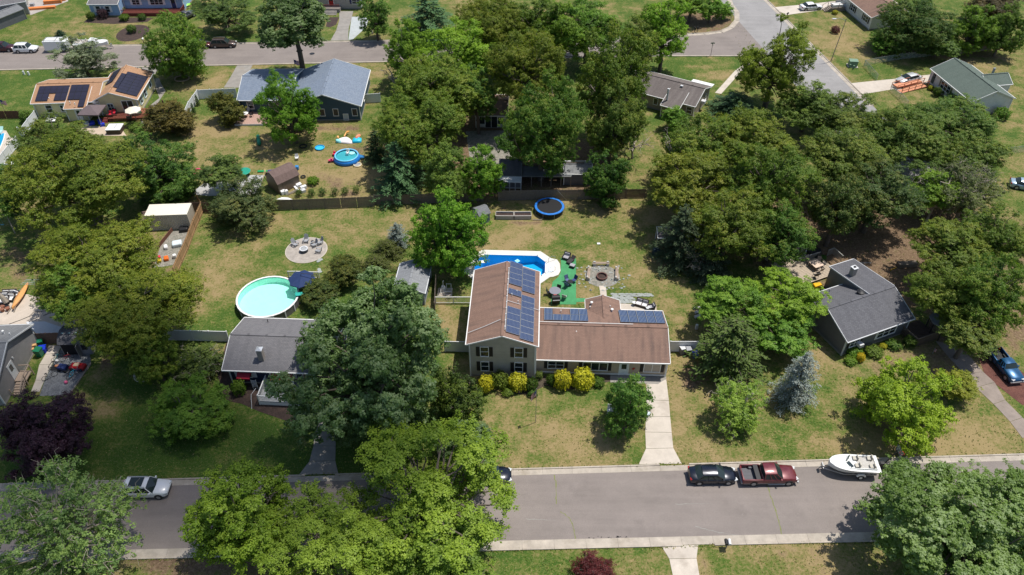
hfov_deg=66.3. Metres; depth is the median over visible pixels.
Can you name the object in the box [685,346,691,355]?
rubbish bin
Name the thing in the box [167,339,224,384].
thin tree
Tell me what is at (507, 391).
shrub
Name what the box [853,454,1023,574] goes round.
maple tree
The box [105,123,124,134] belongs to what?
hot tub
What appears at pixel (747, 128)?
oak tree
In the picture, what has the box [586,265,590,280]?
bench
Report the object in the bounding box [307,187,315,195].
young shrub
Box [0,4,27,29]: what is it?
dark long shed
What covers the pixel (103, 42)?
motor boat
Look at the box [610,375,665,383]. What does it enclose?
porch slab
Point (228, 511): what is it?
maple tree
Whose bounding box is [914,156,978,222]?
dead tree
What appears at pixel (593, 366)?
window
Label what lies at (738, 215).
oak tree
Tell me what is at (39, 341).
rubbish bin
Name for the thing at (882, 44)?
maple tree
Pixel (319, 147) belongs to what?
wading pool
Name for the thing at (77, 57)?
silver maple tree
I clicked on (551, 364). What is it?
window
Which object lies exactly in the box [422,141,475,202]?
maple tree
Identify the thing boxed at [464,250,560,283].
pool deck
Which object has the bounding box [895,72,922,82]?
parked car
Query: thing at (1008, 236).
oak tree
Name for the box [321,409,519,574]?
maple tree
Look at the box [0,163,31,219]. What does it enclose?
maple tree
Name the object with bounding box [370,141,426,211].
pine tree
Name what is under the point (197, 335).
fence
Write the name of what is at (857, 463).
motor boat
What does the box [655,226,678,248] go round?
shaded shed
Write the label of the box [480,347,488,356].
window
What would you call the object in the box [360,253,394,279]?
cedar tree
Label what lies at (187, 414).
maple tree
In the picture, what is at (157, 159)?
maple tree
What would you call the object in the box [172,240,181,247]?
wrapped bundle
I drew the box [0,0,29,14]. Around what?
beige gable house
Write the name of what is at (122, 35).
mulch bed
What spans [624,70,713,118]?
taupe house
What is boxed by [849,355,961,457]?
maple tree
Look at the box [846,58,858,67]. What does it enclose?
utility box
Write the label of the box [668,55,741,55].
kerb
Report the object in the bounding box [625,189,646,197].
fence
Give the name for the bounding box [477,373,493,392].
golden shrub
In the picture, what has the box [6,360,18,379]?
door
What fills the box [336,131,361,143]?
inflatable slide
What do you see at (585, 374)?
golden shrub
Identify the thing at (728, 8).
maple tree
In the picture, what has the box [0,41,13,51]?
parked suv
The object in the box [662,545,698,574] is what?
driveway
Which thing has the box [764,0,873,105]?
side kerb
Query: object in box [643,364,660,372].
garage door
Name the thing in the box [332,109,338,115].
window
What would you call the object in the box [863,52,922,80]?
fence
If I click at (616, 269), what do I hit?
bench
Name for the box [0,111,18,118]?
fence
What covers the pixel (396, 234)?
spruce tree
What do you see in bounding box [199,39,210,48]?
parked car
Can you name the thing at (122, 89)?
yellow house
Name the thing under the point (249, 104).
window
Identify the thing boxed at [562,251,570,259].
lounge chair
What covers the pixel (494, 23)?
oak tree
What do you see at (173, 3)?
door
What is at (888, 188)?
oak tree
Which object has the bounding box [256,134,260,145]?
toy slide
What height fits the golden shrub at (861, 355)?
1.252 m
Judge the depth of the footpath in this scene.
91.76 m
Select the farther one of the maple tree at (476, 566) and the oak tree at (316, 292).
the oak tree at (316, 292)
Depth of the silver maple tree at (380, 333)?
77.49 m
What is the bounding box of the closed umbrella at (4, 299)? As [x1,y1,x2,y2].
[0,293,9,305]
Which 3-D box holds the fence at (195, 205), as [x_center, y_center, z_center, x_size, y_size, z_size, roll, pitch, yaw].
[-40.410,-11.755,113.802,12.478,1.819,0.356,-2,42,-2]
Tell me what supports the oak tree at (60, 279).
on the ground at (692, 412)
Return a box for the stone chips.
[576,263,630,290]
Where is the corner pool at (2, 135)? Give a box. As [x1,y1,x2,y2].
[0,133,4,147]
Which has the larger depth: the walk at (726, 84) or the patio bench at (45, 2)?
the patio bench at (45, 2)
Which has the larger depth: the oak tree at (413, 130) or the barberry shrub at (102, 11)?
the barberry shrub at (102, 11)
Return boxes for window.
[44,105,53,112]
[107,103,113,109]
[131,0,139,4]
[149,0,163,4]
[246,101,254,108]
[319,109,325,115]
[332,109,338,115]
[351,108,357,115]
[479,116,485,124]
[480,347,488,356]
[480,361,488,370]
[497,117,503,124]
[514,347,522,357]
[514,362,522,371]
[547,361,563,368]
[582,362,607,370]
[653,98,657,105]
[686,106,691,114]
[849,339,860,347]
[850,4,855,12]
[862,14,868,22]
[876,326,896,338]
[940,80,951,92]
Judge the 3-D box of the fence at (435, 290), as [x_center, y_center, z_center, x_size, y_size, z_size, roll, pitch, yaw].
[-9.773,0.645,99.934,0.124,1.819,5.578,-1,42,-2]
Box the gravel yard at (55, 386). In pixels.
[40,350,90,395]
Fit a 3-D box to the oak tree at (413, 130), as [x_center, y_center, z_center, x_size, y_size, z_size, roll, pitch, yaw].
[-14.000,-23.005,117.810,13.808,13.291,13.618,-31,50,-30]
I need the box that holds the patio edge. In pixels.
[285,237,327,262]
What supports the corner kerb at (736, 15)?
on the side street at (759, 22)
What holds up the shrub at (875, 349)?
on the ground at (692, 412)
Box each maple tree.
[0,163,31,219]
[0,387,95,479]
[45,32,119,78]
[117,128,201,202]
[136,170,194,205]
[145,370,237,447]
[177,455,300,574]
[186,0,257,32]
[193,152,244,189]
[251,68,322,144]
[254,0,330,68]
[254,478,405,574]
[263,265,450,444]
[316,386,413,449]
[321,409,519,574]
[355,0,390,40]
[382,17,432,77]
[392,502,498,574]
[403,184,491,276]
[414,15,499,77]
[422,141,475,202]
[431,361,489,427]
[434,412,493,464]
[459,143,507,202]
[462,61,497,134]
[536,0,587,71]
[548,0,625,63]
[581,149,633,208]
[601,372,655,440]
[639,0,691,72]
[660,105,690,131]
[691,274,772,334]
[699,0,725,22]
[713,1,734,19]
[734,13,822,108]
[745,266,832,329]
[752,307,822,359]
[769,79,843,131]
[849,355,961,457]
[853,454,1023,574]
[868,25,904,55]
[909,168,963,217]
[913,22,961,59]
[948,4,1004,56]
[979,2,1023,55]
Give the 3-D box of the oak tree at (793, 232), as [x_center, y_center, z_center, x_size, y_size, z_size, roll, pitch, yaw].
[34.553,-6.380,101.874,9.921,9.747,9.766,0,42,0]
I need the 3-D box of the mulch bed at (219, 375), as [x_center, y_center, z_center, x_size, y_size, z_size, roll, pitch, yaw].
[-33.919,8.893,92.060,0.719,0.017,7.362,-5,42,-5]
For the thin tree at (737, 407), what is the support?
on the ground at (692, 412)
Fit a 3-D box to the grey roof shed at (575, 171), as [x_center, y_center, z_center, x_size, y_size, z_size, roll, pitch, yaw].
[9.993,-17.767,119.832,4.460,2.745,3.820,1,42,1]
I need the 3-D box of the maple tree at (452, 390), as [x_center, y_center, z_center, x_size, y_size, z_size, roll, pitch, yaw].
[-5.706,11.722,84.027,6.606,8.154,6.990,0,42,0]
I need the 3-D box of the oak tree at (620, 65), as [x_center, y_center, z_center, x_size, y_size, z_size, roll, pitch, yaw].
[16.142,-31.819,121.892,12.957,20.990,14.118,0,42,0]
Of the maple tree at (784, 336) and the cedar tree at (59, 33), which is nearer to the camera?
the maple tree at (784, 336)
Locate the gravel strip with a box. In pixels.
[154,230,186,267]
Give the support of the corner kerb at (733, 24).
on the ground at (692, 412)
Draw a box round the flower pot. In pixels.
[0,304,9,311]
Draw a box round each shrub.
[18,109,30,122]
[85,11,95,19]
[96,7,108,18]
[118,13,129,20]
[125,24,136,33]
[127,121,143,131]
[137,13,145,20]
[185,189,196,196]
[230,378,246,396]
[293,188,301,195]
[306,175,319,184]
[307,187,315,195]
[318,186,325,193]
[330,187,338,194]
[340,186,348,195]
[352,184,360,193]
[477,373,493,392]
[491,369,509,390]
[501,386,513,396]
[507,371,527,392]
[524,376,538,391]
[527,389,537,396]
[534,370,542,379]
[545,373,554,386]
[553,369,571,390]
[571,366,595,390]
[592,376,605,386]
[830,26,840,33]
[843,355,857,366]
[846,346,862,356]
[856,352,865,362]
[864,343,884,359]
[879,343,886,348]
[886,338,902,350]
[901,334,918,348]
[932,86,941,95]
[946,90,956,99]
[994,106,1011,119]
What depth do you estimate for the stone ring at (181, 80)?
144.86 m
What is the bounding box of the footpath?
[31,345,59,391]
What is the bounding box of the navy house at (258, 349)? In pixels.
[221,317,346,382]
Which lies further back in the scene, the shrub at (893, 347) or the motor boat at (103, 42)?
the motor boat at (103, 42)
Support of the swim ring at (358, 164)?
on the ground at (692, 412)
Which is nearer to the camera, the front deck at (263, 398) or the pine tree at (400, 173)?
the front deck at (263, 398)
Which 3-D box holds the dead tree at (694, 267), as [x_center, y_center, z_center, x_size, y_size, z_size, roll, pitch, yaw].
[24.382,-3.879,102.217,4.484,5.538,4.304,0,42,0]
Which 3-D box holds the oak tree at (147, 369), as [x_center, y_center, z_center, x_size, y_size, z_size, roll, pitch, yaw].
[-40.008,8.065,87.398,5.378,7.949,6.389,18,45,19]
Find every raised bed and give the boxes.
[496,211,513,219]
[514,211,530,219]
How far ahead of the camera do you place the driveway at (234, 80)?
145.94 m
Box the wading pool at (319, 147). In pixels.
[315,145,324,150]
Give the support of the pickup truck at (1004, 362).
on the red mulch
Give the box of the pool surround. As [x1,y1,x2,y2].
[0,130,12,153]
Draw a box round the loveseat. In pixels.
[634,297,648,308]
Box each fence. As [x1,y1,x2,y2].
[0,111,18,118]
[0,137,16,162]
[16,110,37,135]
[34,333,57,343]
[165,329,228,341]
[172,192,202,274]
[185,88,236,110]
[189,202,276,212]
[276,196,374,209]
[287,271,319,277]
[364,93,380,102]
[373,192,479,204]
[434,273,436,309]
[435,297,470,303]
[444,341,468,351]
[498,188,626,200]
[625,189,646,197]
[670,341,699,351]
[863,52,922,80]
[959,40,1012,53]
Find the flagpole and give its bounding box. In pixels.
[531,388,536,422]
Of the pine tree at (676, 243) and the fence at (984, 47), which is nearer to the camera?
the pine tree at (676, 243)
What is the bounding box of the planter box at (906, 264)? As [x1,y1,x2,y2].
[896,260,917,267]
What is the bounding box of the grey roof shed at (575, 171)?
[563,160,592,184]
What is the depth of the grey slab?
118.58 m
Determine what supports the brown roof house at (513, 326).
on the ground at (692, 412)
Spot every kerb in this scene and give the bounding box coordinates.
[0,61,403,70]
[0,453,1023,490]
[0,531,912,562]
[39,40,389,47]
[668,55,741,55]
[687,33,703,35]
[703,30,721,34]
[720,27,732,32]
[729,20,738,27]
[734,12,738,20]
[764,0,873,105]
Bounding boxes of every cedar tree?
[54,30,66,36]
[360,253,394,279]
[367,238,407,264]
[683,313,768,389]
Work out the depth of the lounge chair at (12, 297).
99.91 m
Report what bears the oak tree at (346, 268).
on the ground at (692, 412)
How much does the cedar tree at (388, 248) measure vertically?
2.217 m
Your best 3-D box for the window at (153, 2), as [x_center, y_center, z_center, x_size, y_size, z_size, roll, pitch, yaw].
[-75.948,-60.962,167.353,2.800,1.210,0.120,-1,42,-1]
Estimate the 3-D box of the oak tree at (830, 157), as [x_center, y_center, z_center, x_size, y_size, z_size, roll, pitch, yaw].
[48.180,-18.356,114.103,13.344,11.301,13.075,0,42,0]
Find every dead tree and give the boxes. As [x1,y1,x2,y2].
[379,67,396,83]
[588,79,598,117]
[618,118,655,158]
[663,127,697,152]
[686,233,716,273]
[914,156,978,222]
[953,161,1000,187]
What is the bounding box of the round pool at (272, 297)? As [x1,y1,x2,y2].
[236,276,303,317]
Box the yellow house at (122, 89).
[30,65,156,120]
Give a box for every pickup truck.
[173,10,195,21]
[737,462,798,485]
[986,347,1023,383]
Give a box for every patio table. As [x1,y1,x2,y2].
[549,287,560,293]
[809,259,823,270]
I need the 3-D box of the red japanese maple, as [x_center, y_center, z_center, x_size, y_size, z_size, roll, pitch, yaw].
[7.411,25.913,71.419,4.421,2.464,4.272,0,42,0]
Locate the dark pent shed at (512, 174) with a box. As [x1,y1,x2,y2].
[498,158,521,189]
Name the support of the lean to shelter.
on the ground at (692, 412)
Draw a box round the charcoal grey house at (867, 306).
[799,259,915,355]
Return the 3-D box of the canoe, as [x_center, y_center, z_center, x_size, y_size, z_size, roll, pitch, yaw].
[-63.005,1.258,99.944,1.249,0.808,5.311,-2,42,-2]
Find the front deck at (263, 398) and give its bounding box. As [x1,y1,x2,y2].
[256,375,314,405]
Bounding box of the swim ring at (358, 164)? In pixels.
[353,162,361,166]
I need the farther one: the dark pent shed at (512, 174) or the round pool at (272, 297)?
the dark pent shed at (512, 174)
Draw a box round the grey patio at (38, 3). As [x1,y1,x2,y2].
[28,0,67,14]
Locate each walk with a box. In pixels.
[141,78,165,122]
[599,286,606,295]
[715,67,743,93]
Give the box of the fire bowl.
[299,246,307,253]
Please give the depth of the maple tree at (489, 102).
124.61 m
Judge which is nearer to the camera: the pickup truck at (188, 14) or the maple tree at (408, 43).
the maple tree at (408, 43)
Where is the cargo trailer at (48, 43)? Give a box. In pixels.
[42,37,70,50]
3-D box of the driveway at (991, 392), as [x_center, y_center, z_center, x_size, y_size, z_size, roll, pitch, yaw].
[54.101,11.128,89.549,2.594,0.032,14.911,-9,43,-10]
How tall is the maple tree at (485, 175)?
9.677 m
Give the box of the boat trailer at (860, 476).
[818,462,875,479]
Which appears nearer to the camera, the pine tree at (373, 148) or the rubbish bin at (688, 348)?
the rubbish bin at (688, 348)
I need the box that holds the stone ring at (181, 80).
[174,75,189,81]
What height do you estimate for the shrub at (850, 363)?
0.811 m
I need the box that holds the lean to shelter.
[521,162,583,186]
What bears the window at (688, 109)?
in the taupe house at (663, 92)
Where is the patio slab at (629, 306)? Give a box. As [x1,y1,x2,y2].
[620,303,656,309]
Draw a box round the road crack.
[766,484,781,533]
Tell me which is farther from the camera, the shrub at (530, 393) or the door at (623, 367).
the door at (623, 367)
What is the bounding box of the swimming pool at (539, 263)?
[473,254,553,275]
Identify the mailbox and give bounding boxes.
[724,538,731,548]
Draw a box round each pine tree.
[362,128,389,165]
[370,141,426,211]
[398,0,455,45]
[648,203,705,277]
[685,245,733,285]
[704,92,766,123]
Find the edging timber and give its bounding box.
[71,363,91,390]
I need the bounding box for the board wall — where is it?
[159,228,172,247]
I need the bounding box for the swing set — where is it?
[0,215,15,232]
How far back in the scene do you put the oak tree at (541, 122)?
110.78 m
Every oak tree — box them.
[0,127,150,241]
[6,109,108,173]
[23,213,162,306]
[28,255,104,322]
[59,262,209,364]
[125,327,192,384]
[137,97,198,135]
[138,9,209,79]
[200,174,278,232]
[204,91,246,127]
[299,274,341,310]
[323,253,364,291]
[369,85,467,171]
[389,48,501,121]
[453,0,527,64]
[481,26,567,104]
[491,63,593,181]
[497,0,566,59]
[574,16,660,110]
[583,75,650,165]
[614,9,660,68]
[647,150,744,215]
[654,109,736,181]
[670,0,709,21]
[685,183,782,261]
[710,101,799,170]
[720,140,821,220]
[748,197,820,265]
[798,121,893,182]
[800,167,880,246]
[807,90,886,142]
[830,151,930,233]
[837,103,949,175]
[873,0,958,57]
[901,265,992,328]
[903,217,1000,277]
[906,93,1001,150]
[932,366,982,402]
[934,311,1008,360]
[938,130,1016,186]
[949,251,1023,337]
[959,200,1023,269]
[963,0,1023,19]
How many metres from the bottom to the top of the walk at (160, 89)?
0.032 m
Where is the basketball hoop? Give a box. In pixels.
[881,443,904,470]
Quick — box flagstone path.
[316,258,653,303]
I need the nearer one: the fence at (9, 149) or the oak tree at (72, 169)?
the oak tree at (72, 169)
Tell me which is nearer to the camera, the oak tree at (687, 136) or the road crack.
the road crack
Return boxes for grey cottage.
[316,0,362,14]
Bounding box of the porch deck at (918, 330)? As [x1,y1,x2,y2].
[900,319,939,346]
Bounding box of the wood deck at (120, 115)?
[101,100,163,122]
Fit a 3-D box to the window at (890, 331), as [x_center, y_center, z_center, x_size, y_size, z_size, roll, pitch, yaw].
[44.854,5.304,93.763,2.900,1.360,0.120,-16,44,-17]
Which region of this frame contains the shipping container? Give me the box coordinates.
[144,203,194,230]
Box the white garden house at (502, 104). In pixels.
[474,94,508,127]
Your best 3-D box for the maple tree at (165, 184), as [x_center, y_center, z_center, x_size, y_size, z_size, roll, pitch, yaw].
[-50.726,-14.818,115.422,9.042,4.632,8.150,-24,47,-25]
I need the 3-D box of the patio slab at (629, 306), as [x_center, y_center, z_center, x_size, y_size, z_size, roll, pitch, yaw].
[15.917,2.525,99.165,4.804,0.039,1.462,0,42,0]
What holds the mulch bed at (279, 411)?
on the ground at (692, 412)
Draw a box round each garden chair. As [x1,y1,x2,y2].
[290,238,298,247]
[302,233,308,242]
[310,238,317,247]
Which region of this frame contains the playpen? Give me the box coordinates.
[48,361,62,370]
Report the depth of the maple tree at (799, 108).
126.86 m
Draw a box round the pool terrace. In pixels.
[0,294,74,326]
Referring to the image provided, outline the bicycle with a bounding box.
[41,371,57,380]
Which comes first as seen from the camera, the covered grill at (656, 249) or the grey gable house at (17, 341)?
the grey gable house at (17, 341)
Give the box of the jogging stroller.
[55,363,68,372]
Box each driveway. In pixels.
[224,65,251,87]
[299,422,337,474]
[331,11,352,40]
[348,17,366,39]
[639,380,681,463]
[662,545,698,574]
[773,1,835,14]
[850,75,929,93]
[936,341,1023,437]
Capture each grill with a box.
[552,294,559,303]
[652,247,660,254]
[805,246,821,257]
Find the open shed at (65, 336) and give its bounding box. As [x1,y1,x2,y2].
[57,325,97,357]
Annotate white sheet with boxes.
[277,197,289,199]
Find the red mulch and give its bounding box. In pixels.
[979,354,1023,404]
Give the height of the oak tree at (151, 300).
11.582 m
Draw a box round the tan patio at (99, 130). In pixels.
[82,125,125,135]
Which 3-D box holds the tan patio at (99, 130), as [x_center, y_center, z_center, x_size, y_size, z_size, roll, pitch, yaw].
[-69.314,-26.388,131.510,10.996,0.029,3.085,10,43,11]
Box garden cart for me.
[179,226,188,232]
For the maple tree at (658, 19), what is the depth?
139.97 m
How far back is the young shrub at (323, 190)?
116.98 m
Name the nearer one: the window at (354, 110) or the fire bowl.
the fire bowl
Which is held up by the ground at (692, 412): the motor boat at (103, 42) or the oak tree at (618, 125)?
the oak tree at (618, 125)
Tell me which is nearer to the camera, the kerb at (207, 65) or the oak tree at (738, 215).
the oak tree at (738, 215)
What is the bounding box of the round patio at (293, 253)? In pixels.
[286,238,326,262]
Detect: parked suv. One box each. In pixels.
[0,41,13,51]
[12,42,38,53]
[120,475,171,499]
[210,37,236,48]
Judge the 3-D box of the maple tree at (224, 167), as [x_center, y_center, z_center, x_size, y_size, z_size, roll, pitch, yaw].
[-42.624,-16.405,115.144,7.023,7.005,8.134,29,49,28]
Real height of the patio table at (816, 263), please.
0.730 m
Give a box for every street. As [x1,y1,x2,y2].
[0,20,767,68]
[0,457,1023,556]
[722,0,935,185]
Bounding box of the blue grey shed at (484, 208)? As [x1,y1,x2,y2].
[471,204,490,223]
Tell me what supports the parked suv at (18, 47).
on the street at (727, 42)
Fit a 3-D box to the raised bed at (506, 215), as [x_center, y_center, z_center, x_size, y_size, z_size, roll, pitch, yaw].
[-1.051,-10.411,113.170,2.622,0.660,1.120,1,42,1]
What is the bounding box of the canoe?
[7,283,28,313]
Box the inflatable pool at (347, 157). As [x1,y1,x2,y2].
[333,148,359,165]
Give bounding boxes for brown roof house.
[465,261,670,377]
[822,0,908,29]
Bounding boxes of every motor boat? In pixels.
[70,37,108,46]
[828,454,884,473]
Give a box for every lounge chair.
[0,295,9,304]
[2,289,16,294]
[7,293,15,301]
[107,110,112,116]
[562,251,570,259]
[648,302,655,309]
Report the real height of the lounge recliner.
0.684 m
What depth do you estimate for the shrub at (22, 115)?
132.39 m
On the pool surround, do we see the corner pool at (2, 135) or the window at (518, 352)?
the corner pool at (2, 135)
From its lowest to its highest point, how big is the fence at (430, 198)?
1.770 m
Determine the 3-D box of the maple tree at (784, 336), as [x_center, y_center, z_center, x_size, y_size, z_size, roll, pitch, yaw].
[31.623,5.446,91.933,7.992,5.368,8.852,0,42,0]
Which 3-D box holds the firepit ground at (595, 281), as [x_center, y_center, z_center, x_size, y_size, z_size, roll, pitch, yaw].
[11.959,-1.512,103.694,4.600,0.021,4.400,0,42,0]
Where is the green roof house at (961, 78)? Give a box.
[927,58,1015,113]
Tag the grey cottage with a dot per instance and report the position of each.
(333, 7)
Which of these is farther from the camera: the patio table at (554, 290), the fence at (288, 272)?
the fence at (288, 272)
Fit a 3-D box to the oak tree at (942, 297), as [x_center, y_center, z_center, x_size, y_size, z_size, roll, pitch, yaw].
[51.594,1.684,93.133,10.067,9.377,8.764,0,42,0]
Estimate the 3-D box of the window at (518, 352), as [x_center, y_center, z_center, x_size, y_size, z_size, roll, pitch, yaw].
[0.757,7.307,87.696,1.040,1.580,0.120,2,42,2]
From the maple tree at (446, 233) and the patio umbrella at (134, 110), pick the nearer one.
the maple tree at (446, 233)
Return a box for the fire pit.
[596,272,607,280]
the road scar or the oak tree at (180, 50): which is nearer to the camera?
the road scar
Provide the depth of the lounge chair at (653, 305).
98.45 m
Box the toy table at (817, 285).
[812,282,822,288]
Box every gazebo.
[77,105,107,124]
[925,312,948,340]
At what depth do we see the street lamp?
147.04 m
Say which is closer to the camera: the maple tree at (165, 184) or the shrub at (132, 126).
the maple tree at (165, 184)
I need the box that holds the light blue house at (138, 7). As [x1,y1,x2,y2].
[86,0,191,15]
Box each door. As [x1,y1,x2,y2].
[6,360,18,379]
[74,109,83,119]
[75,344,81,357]
[120,100,133,111]
[170,0,176,7]
[282,180,291,189]
[328,0,333,5]
[485,116,497,126]
[618,363,629,373]
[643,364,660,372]
[930,72,936,84]
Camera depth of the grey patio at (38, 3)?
171.12 m
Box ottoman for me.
[569,263,575,268]
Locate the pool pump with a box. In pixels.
[437,280,452,295]
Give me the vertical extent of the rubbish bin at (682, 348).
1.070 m
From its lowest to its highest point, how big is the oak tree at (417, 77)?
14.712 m
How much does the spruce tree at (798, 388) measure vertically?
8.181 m
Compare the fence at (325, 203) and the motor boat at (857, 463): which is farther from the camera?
the fence at (325, 203)
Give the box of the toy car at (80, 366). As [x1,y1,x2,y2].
[68,362,86,371]
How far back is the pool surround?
128.83 m
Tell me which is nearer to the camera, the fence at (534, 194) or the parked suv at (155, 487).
the parked suv at (155, 487)
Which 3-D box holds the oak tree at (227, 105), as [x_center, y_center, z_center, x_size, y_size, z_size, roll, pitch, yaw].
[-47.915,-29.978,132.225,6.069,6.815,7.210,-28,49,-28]
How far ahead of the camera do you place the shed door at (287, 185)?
117.77 m
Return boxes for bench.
[29,5,55,9]
[43,0,61,4]
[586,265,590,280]
[593,261,608,265]
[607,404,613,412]
[615,266,618,280]
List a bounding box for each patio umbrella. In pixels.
[125,106,140,120]
[288,270,317,288]
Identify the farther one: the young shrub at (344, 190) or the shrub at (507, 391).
the young shrub at (344, 190)
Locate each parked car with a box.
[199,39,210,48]
[466,463,511,485]
[687,463,737,485]
[799,2,822,10]
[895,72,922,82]
[1009,177,1023,189]
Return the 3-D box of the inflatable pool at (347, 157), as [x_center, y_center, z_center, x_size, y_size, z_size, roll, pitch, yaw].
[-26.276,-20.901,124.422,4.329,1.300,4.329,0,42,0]
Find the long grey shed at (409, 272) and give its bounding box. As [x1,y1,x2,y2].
[394,259,431,304]
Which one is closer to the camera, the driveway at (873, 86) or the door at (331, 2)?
the driveway at (873, 86)
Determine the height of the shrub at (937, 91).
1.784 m
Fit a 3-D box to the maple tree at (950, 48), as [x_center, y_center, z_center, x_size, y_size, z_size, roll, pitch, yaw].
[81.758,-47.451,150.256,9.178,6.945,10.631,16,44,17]
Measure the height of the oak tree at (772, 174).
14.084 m
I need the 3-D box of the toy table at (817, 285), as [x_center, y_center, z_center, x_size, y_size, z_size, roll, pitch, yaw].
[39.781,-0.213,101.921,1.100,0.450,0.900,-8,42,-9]
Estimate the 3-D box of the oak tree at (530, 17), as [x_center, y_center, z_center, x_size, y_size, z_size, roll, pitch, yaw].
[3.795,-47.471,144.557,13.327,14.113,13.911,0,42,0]
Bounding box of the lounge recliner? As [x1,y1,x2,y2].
[566,254,575,264]
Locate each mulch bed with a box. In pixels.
[84,17,151,23]
[116,25,148,40]
[218,342,227,382]
[220,372,298,421]
[326,17,338,26]
[501,375,609,393]
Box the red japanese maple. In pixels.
[569,548,616,574]
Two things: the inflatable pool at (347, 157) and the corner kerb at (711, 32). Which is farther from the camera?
the corner kerb at (711, 32)
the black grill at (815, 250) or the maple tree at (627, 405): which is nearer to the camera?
the maple tree at (627, 405)
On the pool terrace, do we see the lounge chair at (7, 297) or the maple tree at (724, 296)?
the lounge chair at (7, 297)
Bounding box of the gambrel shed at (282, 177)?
[265,162,299,193]
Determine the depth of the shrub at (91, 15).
164.12 m
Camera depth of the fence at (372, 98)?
137.98 m
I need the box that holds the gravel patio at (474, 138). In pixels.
[466,130,516,163]
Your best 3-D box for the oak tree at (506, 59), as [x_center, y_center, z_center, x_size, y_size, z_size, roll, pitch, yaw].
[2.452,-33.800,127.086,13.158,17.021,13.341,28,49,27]
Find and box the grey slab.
[193,175,264,195]
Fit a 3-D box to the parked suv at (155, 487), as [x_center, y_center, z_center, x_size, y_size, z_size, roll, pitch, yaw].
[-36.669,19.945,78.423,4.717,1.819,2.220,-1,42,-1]
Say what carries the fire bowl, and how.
on the round patio at (293, 253)
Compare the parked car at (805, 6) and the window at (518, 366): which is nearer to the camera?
the window at (518, 366)
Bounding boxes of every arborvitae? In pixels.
[190,103,195,113]
[194,94,200,105]
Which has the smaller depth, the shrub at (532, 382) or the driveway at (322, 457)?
the driveway at (322, 457)
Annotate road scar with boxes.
[695,526,732,534]
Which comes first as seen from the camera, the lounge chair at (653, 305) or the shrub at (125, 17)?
the lounge chair at (653, 305)
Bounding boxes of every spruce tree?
[386,222,411,253]
[764,351,820,416]
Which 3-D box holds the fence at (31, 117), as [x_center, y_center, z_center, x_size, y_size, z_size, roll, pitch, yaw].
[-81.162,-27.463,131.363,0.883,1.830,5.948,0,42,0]
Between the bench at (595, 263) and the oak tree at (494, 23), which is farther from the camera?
the oak tree at (494, 23)
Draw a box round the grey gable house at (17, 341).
[0,324,37,404]
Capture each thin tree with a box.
[0,448,146,574]
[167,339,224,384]
[707,377,769,439]
[934,158,1012,230]
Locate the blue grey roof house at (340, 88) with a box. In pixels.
[234,58,370,125]
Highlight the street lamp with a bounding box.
[830,18,846,61]
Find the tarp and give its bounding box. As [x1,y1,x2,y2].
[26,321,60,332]
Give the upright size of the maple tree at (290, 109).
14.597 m
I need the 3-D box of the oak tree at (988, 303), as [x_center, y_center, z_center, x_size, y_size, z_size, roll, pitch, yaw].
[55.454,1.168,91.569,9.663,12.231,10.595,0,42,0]
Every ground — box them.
[0,0,1023,574]
[585,265,619,286]
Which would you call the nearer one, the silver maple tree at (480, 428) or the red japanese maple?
the red japanese maple
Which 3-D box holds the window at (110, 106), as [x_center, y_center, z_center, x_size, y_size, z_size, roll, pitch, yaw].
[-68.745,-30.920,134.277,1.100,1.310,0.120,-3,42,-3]
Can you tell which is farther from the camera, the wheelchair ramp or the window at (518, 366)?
the wheelchair ramp
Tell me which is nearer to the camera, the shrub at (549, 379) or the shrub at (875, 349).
the shrub at (549, 379)
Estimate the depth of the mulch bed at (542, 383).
89.70 m
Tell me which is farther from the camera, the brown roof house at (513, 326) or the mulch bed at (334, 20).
the mulch bed at (334, 20)
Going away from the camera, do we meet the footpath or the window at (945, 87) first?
the footpath
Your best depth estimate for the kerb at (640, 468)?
81.04 m
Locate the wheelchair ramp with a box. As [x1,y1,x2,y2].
[891,74,929,93]
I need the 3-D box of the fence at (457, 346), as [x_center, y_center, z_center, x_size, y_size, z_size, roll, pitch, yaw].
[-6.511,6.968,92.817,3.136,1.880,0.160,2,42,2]
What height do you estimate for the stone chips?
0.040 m
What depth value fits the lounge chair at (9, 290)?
100.39 m
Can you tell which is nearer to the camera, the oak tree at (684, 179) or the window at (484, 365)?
the window at (484, 365)
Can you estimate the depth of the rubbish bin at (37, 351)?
92.38 m
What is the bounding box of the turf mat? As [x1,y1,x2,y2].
[551,258,584,304]
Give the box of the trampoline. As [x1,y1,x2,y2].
[535,190,564,218]
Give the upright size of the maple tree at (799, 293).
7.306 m
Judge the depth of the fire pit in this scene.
103.43 m
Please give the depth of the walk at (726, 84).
144.18 m
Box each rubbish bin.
[32,346,44,357]
[36,338,43,344]
[38,344,46,352]
[679,345,685,354]
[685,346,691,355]

